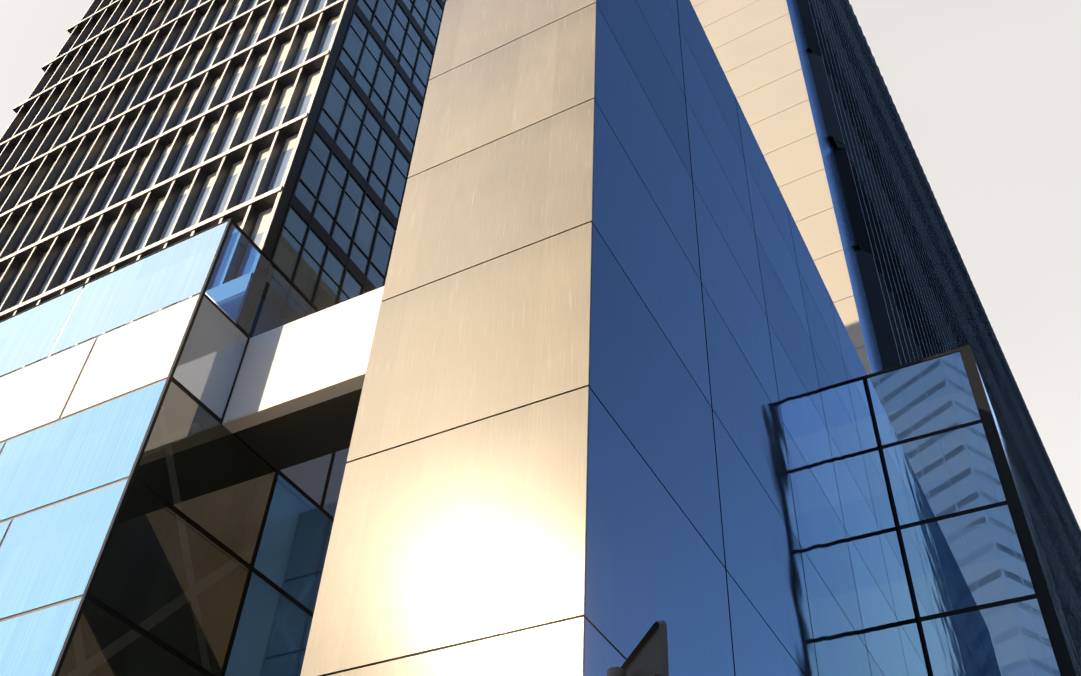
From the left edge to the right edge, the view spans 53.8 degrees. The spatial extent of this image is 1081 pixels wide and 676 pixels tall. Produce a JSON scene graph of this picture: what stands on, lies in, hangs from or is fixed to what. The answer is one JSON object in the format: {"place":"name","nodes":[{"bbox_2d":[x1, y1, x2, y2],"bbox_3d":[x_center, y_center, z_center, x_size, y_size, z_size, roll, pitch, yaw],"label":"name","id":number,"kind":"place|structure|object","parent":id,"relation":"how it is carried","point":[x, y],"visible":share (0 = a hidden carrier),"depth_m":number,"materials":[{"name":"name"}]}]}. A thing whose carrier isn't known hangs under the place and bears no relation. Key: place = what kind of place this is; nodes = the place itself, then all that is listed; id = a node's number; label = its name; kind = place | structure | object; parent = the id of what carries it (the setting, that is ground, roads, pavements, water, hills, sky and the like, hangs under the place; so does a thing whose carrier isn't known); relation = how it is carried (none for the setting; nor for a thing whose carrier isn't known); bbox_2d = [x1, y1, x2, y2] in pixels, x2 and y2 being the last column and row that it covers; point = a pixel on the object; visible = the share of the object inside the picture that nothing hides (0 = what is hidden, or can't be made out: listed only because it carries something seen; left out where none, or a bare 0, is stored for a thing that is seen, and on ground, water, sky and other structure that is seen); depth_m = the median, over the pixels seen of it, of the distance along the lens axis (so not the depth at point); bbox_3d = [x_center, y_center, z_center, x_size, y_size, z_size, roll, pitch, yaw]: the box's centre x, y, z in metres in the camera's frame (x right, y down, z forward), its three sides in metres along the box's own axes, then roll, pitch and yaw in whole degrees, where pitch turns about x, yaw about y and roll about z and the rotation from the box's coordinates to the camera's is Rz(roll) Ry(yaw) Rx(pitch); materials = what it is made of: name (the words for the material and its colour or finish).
{"place":"outdoors","nodes":[
{"label":"outdoors","id":0,"kind":"place"},
{"bbox_2d":[0,218,348,675],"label":"building","id":1,"kind":"structure","parent":0,"point":[157,518],"depth_m":25.82,"materials":[{"name":"blue glass"}]},
{"bbox_2d":[0,0,339,358],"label":"windows","id":2,"kind":"structure","parent":1,"relation":"on","point":[185,142],"depth_m":41.88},
{"bbox_2d":[0,0,346,376],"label":"tower fins","id":3,"kind":"object","parent":2,"relation":"attached to","point":[39,111],"visible":0.65,"depth_m":42.92,"materials":[{"name":"white metal"}]},
{"bbox_2d":[236,0,445,337],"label":"building facade","id":4,"kind":"structure","parent":2,"relation":"attached to","point":[328,242],"depth_m":38.43,"materials":[{"name":"blue glass"}]},
{"bbox_2d":[323,386,725,675],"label":"panel seam","id":5,"kind":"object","parent":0,"point":[471,641],"depth_m":14.83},
{"bbox_2d":[0,0,1080,529],"label":"sky","id":6,"kind":"structure","parent":0,"point":[986,94],"materials":[{"name":"white"}]},
{"bbox_2d":[797,0,1080,661],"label":"tower","id":7,"kind":"structure","parent":0,"point":[922,298],"depth_m":115.03,"materials":[{"name":"glass"}]},
{"bbox_2d":[690,0,882,374],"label":"back tower panels","id":8,"kind":"object","parent":7,"relation":"attached to","point":[760,47],"visible":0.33,"depth_m":76.65,"materials":[{"name":"metal"}]},
{"label":"ground","id":9,"kind":"structure","parent":0,"visible":0},
{"bbox_2d":[300,0,930,675],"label":"pier panels","id":10,"kind":"object","parent":9,"relation":"on","point":[596,208],"visible":0.98,"depth_m":20.88,"materials":[{"name":"beige metal"}]},
{"bbox_2d":[222,286,383,470],"bbox_3d":[-4.252,0.694,27.054,7.126,3.000,2.200,-19,-48,22],"label":"canopy band","id":11,"kind":"object","parent":10,"relation":"attached to","point":[296,395],"visible":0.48,"depth_m":26.73,"materials":[{"name":"white"}]},
{"bbox_2d":[607,620,668,675],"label":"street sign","id":12,"kind":"object","parent":9,"relation":"on","point":[648,656],"visible":1,"depth_m":3.72,"materials":[{"name":"grey metal"}]},
{"bbox_2d":[864,344,1080,675],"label":"glass facade","id":13,"kind":"structure","parent":9,"relation":"on","point":[987,601],"depth_m":42.77,"materials":[{"name":"blue glass"}]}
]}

